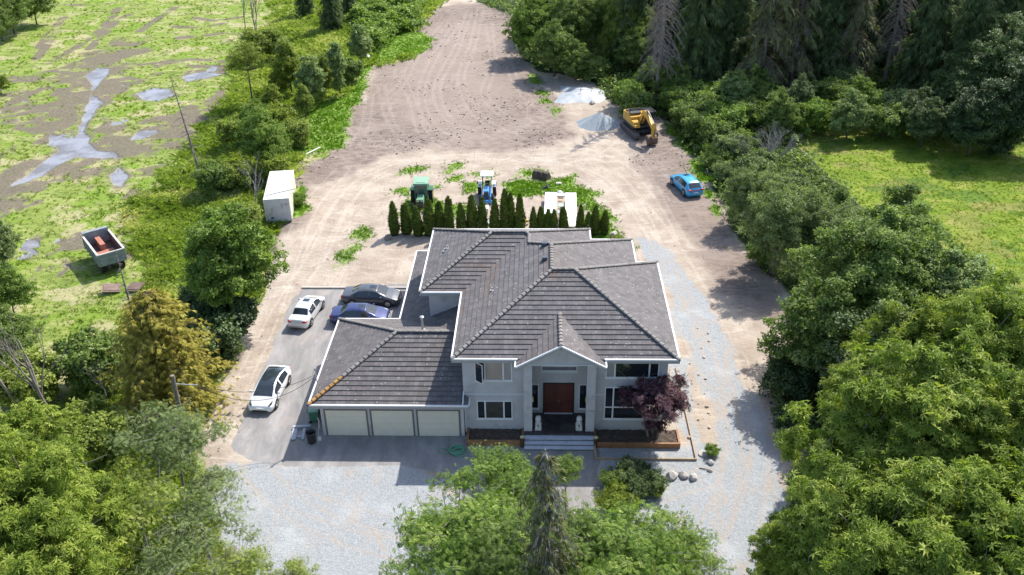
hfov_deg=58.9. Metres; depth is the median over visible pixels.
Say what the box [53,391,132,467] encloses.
broadleaf tree
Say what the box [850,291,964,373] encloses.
broadleaf tree
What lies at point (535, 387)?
window
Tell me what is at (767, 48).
dying conifer
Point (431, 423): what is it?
garage door
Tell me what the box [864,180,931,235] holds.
broadleaf tree
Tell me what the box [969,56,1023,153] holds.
forest tree
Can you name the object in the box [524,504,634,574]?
broadleaf tree
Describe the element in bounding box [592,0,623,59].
weeping tree
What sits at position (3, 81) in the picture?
field tree
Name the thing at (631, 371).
window
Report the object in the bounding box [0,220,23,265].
broadleaf tree
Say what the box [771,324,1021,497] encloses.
broadleaf tree
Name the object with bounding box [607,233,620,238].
garden shrub
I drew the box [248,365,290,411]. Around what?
parked car
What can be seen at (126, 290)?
dead conifer
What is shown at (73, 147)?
marsh water
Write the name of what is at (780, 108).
forest bush
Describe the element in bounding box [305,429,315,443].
black barrel
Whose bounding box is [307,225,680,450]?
house
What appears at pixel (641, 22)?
forest tree
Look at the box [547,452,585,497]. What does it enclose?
broadleaf tree
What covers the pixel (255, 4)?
bare tree
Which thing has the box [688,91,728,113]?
hedgerow bush
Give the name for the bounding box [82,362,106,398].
bare tree
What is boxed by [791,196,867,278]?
willow tree
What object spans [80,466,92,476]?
broadleaf tree
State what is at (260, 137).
bank tree
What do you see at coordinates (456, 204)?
loose pebbles
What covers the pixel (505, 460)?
broadleaf tree
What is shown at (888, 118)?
forest bush
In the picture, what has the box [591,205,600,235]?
columnar cedar
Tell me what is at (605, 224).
columnar cedar
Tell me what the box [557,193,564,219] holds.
wooden rack
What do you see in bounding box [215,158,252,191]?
bank bush
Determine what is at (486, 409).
window
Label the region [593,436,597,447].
log post
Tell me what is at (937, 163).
meadow ground
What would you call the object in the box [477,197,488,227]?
columnar cedar
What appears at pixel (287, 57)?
poplar tree
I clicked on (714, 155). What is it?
hedgerow bush
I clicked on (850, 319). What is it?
broadleaf tree
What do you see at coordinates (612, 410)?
window
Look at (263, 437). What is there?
asphalt driveway
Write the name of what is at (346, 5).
spruce tree
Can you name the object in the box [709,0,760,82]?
spruce tree
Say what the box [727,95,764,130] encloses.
hedgerow bush
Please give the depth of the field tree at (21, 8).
153.98 m
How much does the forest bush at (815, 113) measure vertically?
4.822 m
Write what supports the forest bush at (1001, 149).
on the meadow ground at (937, 163)
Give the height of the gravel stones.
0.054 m
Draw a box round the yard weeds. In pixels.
[292,29,723,262]
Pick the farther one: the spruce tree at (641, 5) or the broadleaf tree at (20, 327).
the spruce tree at (641, 5)
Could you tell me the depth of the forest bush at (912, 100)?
106.56 m
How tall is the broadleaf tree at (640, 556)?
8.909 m
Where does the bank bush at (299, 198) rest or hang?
on the ground at (695, 234)
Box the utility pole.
[170,374,197,454]
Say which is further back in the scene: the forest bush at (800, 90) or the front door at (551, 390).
the forest bush at (800, 90)
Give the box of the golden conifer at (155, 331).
[90,285,246,434]
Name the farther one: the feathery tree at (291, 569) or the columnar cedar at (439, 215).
the columnar cedar at (439, 215)
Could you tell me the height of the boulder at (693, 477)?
0.470 m
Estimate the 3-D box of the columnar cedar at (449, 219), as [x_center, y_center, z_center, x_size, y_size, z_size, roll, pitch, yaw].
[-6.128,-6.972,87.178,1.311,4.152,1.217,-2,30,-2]
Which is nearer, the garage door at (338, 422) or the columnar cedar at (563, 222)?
the garage door at (338, 422)
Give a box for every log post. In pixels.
[520,435,524,447]
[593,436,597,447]
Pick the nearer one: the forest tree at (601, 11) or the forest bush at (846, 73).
the forest bush at (846, 73)
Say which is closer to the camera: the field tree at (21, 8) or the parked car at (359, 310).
the parked car at (359, 310)
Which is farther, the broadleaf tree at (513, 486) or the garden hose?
the garden hose
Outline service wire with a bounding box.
[198,376,313,400]
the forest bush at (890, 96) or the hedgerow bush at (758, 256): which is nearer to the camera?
the hedgerow bush at (758, 256)
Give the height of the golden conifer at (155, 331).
10.147 m
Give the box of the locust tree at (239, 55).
[225,39,268,100]
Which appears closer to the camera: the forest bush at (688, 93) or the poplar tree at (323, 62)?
the forest bush at (688, 93)
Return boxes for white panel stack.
[544,192,556,214]
[565,193,576,227]
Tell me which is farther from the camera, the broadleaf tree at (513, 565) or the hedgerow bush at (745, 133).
the hedgerow bush at (745, 133)
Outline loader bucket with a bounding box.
[532,169,550,180]
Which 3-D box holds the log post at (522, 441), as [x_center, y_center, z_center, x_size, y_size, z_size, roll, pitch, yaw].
[0.686,10.296,60.603,0.300,0.820,0.300,0,30,2]
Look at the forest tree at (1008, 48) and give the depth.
106.55 m
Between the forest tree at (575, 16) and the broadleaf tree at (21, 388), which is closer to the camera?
the broadleaf tree at (21, 388)
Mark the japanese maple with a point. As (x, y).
(653, 399)
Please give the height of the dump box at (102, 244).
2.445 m
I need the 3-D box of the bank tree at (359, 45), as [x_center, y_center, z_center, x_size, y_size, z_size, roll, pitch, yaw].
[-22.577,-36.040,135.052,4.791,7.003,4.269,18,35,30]
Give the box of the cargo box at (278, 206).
[263,170,295,221]
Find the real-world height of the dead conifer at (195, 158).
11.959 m
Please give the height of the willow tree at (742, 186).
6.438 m
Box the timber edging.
[594,367,696,460]
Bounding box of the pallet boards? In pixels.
[291,424,310,439]
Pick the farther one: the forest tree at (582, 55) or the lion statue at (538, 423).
the forest tree at (582, 55)
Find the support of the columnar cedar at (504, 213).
on the ground at (695, 234)
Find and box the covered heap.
[554,86,605,102]
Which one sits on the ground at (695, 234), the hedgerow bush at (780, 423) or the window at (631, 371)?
the hedgerow bush at (780, 423)
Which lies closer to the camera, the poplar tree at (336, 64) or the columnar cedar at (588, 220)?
the columnar cedar at (588, 220)
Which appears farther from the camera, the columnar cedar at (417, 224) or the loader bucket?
the loader bucket
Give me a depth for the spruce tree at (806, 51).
130.01 m
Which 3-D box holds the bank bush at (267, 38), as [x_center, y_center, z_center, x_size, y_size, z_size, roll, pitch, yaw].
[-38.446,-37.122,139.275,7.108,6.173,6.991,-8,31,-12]
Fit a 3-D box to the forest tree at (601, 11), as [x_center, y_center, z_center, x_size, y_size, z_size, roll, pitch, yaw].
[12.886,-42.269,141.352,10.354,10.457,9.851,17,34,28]
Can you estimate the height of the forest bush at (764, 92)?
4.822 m
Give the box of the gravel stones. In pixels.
[227,249,783,564]
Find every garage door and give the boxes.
[325,410,367,434]
[371,411,413,435]
[418,411,459,435]
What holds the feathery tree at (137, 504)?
on the bank ground at (159, 184)
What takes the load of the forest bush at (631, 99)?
on the ground at (695, 234)
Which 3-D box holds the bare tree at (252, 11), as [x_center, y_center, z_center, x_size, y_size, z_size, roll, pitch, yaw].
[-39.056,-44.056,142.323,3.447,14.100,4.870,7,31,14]
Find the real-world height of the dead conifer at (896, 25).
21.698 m
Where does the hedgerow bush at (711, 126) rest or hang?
on the forest floor
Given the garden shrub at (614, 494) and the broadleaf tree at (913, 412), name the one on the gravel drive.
the garden shrub at (614, 494)
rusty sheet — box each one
[102,283,120,291]
[124,282,144,290]
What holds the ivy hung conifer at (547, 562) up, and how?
on the ground at (695, 234)
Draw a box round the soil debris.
[302,5,687,171]
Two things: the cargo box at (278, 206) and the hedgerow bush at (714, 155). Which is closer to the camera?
the cargo box at (278, 206)
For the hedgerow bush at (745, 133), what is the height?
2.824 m
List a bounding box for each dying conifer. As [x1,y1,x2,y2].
[730,0,798,89]
[773,0,823,88]
[827,0,885,88]
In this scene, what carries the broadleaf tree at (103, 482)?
on the bank ground at (159, 184)
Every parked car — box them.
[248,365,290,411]
[287,295,324,327]
[329,303,389,323]
[341,283,401,307]
[670,174,702,196]
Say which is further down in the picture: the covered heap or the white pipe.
the white pipe
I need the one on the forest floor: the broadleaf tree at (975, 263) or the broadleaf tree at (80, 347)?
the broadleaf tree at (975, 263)
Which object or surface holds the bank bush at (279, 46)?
on the bank ground at (159, 184)
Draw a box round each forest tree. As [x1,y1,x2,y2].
[501,0,557,49]
[521,0,560,11]
[525,18,576,76]
[541,0,603,42]
[560,38,595,79]
[582,0,608,46]
[608,5,661,42]
[613,26,657,70]
[631,57,663,91]
[923,37,1006,102]
[940,80,1023,156]
[952,10,1023,82]
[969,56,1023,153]
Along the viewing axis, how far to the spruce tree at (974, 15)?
111.44 m
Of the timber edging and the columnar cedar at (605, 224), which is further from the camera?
the columnar cedar at (605, 224)
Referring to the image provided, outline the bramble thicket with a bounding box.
[339,0,429,52]
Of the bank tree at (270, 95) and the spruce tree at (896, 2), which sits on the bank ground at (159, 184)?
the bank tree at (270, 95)
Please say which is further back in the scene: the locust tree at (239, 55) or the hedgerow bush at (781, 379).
the locust tree at (239, 55)
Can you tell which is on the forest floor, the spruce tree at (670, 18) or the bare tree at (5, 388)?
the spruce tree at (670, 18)
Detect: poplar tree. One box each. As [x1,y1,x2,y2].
[270,39,302,91]
[289,54,327,104]
[292,83,315,118]
[316,52,334,89]
[325,40,347,98]
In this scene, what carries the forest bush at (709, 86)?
on the forest floor
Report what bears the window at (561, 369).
in the house
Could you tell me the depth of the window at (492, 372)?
59.55 m
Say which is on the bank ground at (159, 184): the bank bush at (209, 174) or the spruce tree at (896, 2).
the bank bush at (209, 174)
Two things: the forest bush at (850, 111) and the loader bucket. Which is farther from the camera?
the forest bush at (850, 111)
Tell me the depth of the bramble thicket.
157.14 m
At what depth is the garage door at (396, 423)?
61.40 m
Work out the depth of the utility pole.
57.63 m
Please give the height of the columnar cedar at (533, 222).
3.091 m
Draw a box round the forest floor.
[481,0,1023,574]
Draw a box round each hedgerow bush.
[657,84,682,115]
[668,97,695,127]
[679,108,711,140]
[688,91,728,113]
[696,114,736,144]
[696,141,732,167]
[706,101,748,132]
[708,159,741,181]
[711,130,751,161]
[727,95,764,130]
[731,147,777,177]
[735,127,761,146]
[744,242,784,267]
[758,352,822,408]
[768,397,826,439]
[770,167,812,197]
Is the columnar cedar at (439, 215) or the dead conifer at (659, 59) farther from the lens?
the dead conifer at (659, 59)
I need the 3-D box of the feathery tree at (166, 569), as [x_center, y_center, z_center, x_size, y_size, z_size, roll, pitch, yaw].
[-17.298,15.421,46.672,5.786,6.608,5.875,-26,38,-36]
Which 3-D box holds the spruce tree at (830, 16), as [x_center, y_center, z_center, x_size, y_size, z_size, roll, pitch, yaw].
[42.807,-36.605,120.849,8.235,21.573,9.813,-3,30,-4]
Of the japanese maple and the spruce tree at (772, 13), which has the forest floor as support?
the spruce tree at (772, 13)
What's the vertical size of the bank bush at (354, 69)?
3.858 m
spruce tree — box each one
[292,0,319,14]
[317,0,344,31]
[338,0,360,14]
[607,0,653,67]
[646,0,676,47]
[656,0,694,66]
[672,0,727,85]
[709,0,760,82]
[745,0,789,67]
[773,0,819,68]
[799,0,857,83]
[807,0,858,58]
[848,0,896,75]
[881,0,960,98]
[884,0,909,54]
[885,0,926,66]
[895,0,965,70]
[924,0,1003,99]
[993,0,1023,34]
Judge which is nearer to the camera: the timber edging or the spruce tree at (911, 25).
the timber edging
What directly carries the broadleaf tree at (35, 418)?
on the bank ground at (159, 184)
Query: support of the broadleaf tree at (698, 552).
on the gravel drive
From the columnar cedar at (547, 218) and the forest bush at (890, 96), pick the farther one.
the forest bush at (890, 96)
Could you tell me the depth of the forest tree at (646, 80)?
120.57 m
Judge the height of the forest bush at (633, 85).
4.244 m
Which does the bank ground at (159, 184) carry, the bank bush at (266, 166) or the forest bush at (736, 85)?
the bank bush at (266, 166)
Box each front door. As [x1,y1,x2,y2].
[544,384,558,412]
[558,384,572,412]
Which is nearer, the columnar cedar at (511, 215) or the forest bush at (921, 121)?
the columnar cedar at (511, 215)
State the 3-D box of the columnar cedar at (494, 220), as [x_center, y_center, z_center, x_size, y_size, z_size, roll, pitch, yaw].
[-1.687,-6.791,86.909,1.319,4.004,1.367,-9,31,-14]
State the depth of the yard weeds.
102.53 m
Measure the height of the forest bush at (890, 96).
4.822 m
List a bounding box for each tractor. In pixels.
[410,176,433,210]
[477,171,496,202]
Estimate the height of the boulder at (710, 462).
0.358 m
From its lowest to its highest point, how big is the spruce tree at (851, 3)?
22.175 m
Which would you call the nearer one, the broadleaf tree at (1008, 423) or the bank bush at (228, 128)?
the broadleaf tree at (1008, 423)
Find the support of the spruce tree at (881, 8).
on the forest floor
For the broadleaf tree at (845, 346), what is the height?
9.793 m
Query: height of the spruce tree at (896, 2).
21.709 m
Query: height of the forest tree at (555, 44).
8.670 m
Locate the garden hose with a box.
[438,444,467,456]
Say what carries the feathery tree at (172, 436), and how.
on the bank ground at (159, 184)
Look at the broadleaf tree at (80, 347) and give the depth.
65.28 m
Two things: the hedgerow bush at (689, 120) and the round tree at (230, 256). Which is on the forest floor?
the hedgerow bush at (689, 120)
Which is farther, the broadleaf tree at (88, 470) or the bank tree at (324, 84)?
the bank tree at (324, 84)
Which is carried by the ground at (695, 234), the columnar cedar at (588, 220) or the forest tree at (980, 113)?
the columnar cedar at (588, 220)
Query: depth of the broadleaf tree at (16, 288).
74.55 m
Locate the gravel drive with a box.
[205,236,789,574]
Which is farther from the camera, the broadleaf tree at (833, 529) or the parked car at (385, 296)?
the parked car at (385, 296)
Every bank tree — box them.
[228,105,293,161]
[237,97,274,121]
[257,83,284,107]
[266,63,291,94]
[318,61,331,87]
[345,22,373,60]
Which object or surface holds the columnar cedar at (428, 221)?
on the ground at (695, 234)
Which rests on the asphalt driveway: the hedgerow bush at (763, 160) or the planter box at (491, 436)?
the planter box at (491, 436)
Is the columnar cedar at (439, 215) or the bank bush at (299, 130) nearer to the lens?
the columnar cedar at (439, 215)
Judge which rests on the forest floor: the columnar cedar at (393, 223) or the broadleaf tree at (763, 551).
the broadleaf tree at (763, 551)
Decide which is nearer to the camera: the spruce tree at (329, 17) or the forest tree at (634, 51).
the forest tree at (634, 51)
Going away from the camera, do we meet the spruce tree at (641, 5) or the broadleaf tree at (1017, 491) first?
the broadleaf tree at (1017, 491)
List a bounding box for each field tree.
[0,0,20,41]
[0,0,34,33]
[0,73,12,92]
[18,0,59,24]
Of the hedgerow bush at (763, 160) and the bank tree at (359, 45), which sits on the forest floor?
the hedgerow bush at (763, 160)
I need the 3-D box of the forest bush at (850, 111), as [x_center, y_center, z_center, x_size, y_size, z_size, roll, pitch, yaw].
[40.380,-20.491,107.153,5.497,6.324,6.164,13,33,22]
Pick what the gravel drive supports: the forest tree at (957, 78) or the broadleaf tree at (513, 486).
the broadleaf tree at (513, 486)
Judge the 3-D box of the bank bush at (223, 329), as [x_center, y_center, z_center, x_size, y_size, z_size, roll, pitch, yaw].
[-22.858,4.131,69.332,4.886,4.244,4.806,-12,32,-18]
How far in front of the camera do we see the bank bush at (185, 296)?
71.50 m
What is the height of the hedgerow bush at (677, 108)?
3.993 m
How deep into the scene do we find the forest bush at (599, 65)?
128.16 m
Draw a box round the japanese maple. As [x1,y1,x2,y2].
[615,369,691,438]
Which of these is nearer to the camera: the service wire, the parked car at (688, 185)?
the service wire
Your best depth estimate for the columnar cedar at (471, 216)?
86.82 m
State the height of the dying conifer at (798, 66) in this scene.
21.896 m
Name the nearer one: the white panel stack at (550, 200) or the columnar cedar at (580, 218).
the columnar cedar at (580, 218)
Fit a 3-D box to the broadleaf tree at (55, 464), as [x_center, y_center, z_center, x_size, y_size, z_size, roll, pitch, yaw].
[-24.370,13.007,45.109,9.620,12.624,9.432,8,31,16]
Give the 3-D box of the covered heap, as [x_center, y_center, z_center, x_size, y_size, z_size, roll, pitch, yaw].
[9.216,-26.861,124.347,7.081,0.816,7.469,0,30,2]
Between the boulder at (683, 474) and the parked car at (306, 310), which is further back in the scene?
the parked car at (306, 310)
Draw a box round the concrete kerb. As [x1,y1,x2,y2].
[302,286,406,288]
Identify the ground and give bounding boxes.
[0,0,352,547]
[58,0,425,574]
[193,0,808,514]
[785,124,1023,294]
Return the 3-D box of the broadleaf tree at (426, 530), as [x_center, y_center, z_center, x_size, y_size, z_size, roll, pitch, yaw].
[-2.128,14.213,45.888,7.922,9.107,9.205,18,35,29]
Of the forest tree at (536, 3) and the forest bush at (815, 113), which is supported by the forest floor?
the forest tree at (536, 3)
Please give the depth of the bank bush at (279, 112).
110.50 m
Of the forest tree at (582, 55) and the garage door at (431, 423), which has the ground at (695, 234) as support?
the forest tree at (582, 55)
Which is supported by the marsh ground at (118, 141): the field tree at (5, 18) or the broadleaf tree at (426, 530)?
the field tree at (5, 18)
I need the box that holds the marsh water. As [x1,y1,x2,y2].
[4,58,222,285]
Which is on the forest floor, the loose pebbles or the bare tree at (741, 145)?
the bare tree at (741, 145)
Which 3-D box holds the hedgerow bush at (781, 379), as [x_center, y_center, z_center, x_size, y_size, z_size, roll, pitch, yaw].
[19.581,6.716,63.882,4.598,3.993,4.522,19,36,31]
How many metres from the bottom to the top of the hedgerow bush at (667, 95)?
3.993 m
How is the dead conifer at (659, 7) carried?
on the forest floor
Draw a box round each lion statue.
[535,415,541,430]
[576,415,581,430]
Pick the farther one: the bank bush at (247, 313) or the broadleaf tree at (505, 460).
the bank bush at (247, 313)
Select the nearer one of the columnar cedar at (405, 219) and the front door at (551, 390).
the front door at (551, 390)
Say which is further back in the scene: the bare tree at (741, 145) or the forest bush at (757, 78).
the forest bush at (757, 78)
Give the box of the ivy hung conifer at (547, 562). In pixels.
[514,449,583,574]
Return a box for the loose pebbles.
[217,37,776,450]
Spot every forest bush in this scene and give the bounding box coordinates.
[580,55,611,82]
[611,78,646,107]
[617,87,653,118]
[648,58,694,93]
[672,84,708,116]
[688,79,726,95]
[718,68,756,103]
[742,63,776,98]
[752,81,782,104]
[756,85,804,137]
[783,72,818,104]
[794,96,834,138]
[809,74,848,106]
[821,65,866,85]
[827,87,875,137]
[833,74,883,111]
[865,100,910,141]
[873,86,910,108]
[899,86,944,122]
[901,96,951,147]
[934,97,953,136]
[939,99,970,151]
[982,127,1022,158]
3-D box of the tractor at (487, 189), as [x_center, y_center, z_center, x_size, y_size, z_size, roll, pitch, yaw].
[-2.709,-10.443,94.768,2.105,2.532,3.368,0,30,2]
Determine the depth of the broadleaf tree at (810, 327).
62.27 m
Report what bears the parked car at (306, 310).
on the asphalt driveway
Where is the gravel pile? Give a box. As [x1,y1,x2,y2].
[576,112,620,130]
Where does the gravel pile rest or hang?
on the ground at (695, 234)
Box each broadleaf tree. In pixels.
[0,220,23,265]
[0,261,41,312]
[0,303,43,369]
[0,344,64,408]
[0,396,92,468]
[0,424,133,571]
[0,465,120,574]
[50,323,125,394]
[50,470,142,574]
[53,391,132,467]
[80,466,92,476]
[379,447,541,574]
[445,504,571,574]
[458,439,532,528]
[469,463,561,524]
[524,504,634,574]
[530,484,702,574]
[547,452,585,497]
[628,504,736,574]
[745,506,807,574]
[757,272,877,384]
[769,440,958,574]
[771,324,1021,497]
[785,200,973,323]
[801,294,923,403]
[817,339,907,414]
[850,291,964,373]
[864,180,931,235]
[866,438,1023,574]
[902,236,1012,311]
[909,327,1020,403]
[926,268,1023,403]
[933,361,1023,500]
[973,459,1023,573]
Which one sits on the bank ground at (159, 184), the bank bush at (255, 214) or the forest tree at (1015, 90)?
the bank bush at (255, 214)
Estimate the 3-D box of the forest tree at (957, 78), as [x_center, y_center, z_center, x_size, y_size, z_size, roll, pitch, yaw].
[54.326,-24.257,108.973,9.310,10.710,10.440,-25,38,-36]
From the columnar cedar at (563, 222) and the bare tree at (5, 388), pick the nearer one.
the bare tree at (5, 388)
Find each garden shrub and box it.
[591,477,627,511]
[595,464,630,488]
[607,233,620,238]
[614,452,653,487]
[616,487,641,513]
[625,470,657,498]
[636,463,670,490]
[644,479,666,498]
[704,442,721,456]
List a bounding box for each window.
[475,363,512,381]
[477,400,512,419]
[532,384,539,409]
[541,366,577,372]
[578,384,585,409]
[603,387,655,419]
[605,364,659,378]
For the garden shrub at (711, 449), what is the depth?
59.47 m
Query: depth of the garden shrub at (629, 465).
56.94 m
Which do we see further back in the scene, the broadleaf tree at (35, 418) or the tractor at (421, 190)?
the tractor at (421, 190)
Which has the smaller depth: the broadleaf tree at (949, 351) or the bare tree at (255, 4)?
the broadleaf tree at (949, 351)
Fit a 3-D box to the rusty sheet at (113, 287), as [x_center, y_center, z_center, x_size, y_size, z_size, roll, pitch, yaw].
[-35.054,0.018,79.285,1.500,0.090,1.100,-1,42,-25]
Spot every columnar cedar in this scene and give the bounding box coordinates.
[387,201,400,235]
[399,202,412,234]
[411,205,423,236]
[422,199,435,236]
[434,201,444,227]
[443,195,454,228]
[454,202,467,228]
[465,194,477,227]
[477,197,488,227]
[488,198,500,227]
[498,188,509,227]
[507,192,515,227]
[514,193,525,227]
[528,206,537,227]
[536,206,545,227]
[543,209,550,227]
[549,208,558,227]
[558,206,568,227]
[575,204,584,227]
[583,211,592,234]
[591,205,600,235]
[600,210,609,234]
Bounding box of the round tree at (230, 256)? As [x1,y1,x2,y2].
[179,201,290,307]
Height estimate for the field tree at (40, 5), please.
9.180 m
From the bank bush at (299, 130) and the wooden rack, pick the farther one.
the bank bush at (299, 130)
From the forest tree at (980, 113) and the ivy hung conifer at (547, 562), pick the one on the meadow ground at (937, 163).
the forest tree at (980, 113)
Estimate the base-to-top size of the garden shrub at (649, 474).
1.688 m
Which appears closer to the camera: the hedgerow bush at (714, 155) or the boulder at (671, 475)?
the boulder at (671, 475)
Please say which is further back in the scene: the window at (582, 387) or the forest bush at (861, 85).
the forest bush at (861, 85)
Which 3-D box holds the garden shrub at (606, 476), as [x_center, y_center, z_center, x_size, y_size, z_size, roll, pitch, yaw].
[6.436,11.998,56.913,2.157,1.535,2.141,13,33,22]
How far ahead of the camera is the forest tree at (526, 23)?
135.62 m
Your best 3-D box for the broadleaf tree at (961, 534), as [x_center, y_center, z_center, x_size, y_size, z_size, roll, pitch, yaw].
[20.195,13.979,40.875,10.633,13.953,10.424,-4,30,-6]
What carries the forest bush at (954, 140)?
on the meadow ground at (937, 163)
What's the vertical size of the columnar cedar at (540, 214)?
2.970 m
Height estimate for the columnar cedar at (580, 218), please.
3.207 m
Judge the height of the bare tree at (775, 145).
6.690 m
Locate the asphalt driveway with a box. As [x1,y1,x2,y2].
[232,283,600,511]
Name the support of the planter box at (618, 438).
on the gravel drive
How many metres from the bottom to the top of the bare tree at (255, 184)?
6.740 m
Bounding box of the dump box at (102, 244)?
[81,226,126,272]
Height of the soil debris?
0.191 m
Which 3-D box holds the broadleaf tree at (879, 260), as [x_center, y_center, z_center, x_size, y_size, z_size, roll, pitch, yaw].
[26.190,-0.286,66.129,12.943,13.072,12.313,18,35,30]
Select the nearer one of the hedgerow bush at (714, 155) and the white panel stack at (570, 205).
the white panel stack at (570, 205)
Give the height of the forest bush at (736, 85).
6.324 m
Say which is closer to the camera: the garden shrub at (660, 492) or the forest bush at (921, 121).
the garden shrub at (660, 492)
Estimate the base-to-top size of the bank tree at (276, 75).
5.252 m
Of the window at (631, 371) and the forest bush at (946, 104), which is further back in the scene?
the forest bush at (946, 104)
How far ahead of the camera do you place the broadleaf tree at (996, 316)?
52.43 m
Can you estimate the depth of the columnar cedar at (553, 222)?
86.62 m
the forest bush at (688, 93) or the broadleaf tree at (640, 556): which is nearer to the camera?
the broadleaf tree at (640, 556)
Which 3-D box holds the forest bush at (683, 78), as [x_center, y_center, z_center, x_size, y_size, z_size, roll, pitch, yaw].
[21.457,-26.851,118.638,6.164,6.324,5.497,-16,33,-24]
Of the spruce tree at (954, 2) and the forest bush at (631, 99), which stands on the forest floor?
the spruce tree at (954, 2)
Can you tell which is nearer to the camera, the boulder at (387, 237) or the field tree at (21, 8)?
the boulder at (387, 237)
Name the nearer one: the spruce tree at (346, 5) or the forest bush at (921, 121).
the forest bush at (921, 121)
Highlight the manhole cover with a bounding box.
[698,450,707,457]
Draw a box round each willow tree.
[722,162,780,224]
[735,178,826,275]
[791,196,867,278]
[824,183,852,217]
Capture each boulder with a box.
[384,234,391,240]
[666,470,677,480]
[678,471,688,478]
[689,473,697,480]
[707,459,713,464]
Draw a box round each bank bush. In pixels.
[171,283,236,322]
[178,311,245,369]
[189,158,231,198]
[198,292,259,340]
[214,112,246,149]
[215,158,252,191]
[226,200,264,227]
[237,25,282,62]
[253,151,291,180]
[265,101,299,122]
[275,37,289,88]
[279,117,312,148]
[293,190,307,205]
[342,56,363,81]
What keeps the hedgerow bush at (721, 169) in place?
on the forest floor
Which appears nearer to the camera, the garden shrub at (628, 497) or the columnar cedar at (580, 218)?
the garden shrub at (628, 497)
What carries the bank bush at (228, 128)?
on the bank ground at (159, 184)
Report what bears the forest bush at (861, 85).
on the forest floor
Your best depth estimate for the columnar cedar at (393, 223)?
87.27 m
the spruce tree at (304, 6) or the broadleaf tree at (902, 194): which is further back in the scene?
the spruce tree at (304, 6)
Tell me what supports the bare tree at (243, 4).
on the marsh ground at (118, 141)
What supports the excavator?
on the ground at (695, 234)
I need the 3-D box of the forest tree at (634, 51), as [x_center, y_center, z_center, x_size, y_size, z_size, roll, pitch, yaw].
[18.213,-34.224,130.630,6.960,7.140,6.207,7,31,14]
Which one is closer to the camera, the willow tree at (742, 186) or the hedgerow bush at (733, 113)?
the willow tree at (742, 186)
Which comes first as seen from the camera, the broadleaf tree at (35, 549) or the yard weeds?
the broadleaf tree at (35, 549)
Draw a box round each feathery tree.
[92,394,242,508]
[97,451,195,572]
[121,507,231,574]
[139,468,256,574]
[183,459,240,516]
[195,517,284,574]
[272,551,322,574]
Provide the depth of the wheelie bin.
62.93 m
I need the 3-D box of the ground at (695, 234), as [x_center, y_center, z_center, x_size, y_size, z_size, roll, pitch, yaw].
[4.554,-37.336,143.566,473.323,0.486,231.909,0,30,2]
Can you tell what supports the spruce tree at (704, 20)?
on the forest floor
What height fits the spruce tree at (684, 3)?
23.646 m
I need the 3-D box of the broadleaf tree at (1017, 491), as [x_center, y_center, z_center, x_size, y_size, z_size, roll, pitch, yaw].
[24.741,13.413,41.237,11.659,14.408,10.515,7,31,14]
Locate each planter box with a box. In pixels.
[466,427,523,445]
[594,428,680,448]
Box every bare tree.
[0,306,65,425]
[0,343,36,421]
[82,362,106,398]
[238,154,262,202]
[241,0,247,26]
[248,0,261,30]
[253,0,256,30]
[731,134,754,153]
[750,120,801,161]
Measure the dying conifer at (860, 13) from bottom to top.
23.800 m
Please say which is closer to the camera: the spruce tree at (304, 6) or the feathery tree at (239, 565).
the feathery tree at (239, 565)
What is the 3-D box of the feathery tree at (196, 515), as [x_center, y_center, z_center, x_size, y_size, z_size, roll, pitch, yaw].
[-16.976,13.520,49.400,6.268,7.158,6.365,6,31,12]
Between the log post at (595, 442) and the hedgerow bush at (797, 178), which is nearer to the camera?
the log post at (595, 442)
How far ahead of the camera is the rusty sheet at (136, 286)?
79.34 m
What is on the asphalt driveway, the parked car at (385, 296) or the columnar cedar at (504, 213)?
the parked car at (385, 296)
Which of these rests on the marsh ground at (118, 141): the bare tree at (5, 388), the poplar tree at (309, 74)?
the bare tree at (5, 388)
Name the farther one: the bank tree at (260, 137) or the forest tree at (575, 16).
the forest tree at (575, 16)
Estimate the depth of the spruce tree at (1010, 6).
113.20 m
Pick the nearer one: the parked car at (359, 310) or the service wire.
the service wire
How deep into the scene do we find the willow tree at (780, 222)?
76.56 m
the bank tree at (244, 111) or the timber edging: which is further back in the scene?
the bank tree at (244, 111)
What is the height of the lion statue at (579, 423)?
1.112 m
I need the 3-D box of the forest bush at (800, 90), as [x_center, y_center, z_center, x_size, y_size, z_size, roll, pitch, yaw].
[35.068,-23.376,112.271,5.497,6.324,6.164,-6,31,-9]
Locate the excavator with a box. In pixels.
[620,107,658,144]
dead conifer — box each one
[113,250,134,306]
[169,74,204,168]
[634,0,687,103]
[639,0,671,68]
[870,0,918,85]
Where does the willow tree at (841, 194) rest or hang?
on the forest floor
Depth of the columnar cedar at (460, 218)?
86.70 m

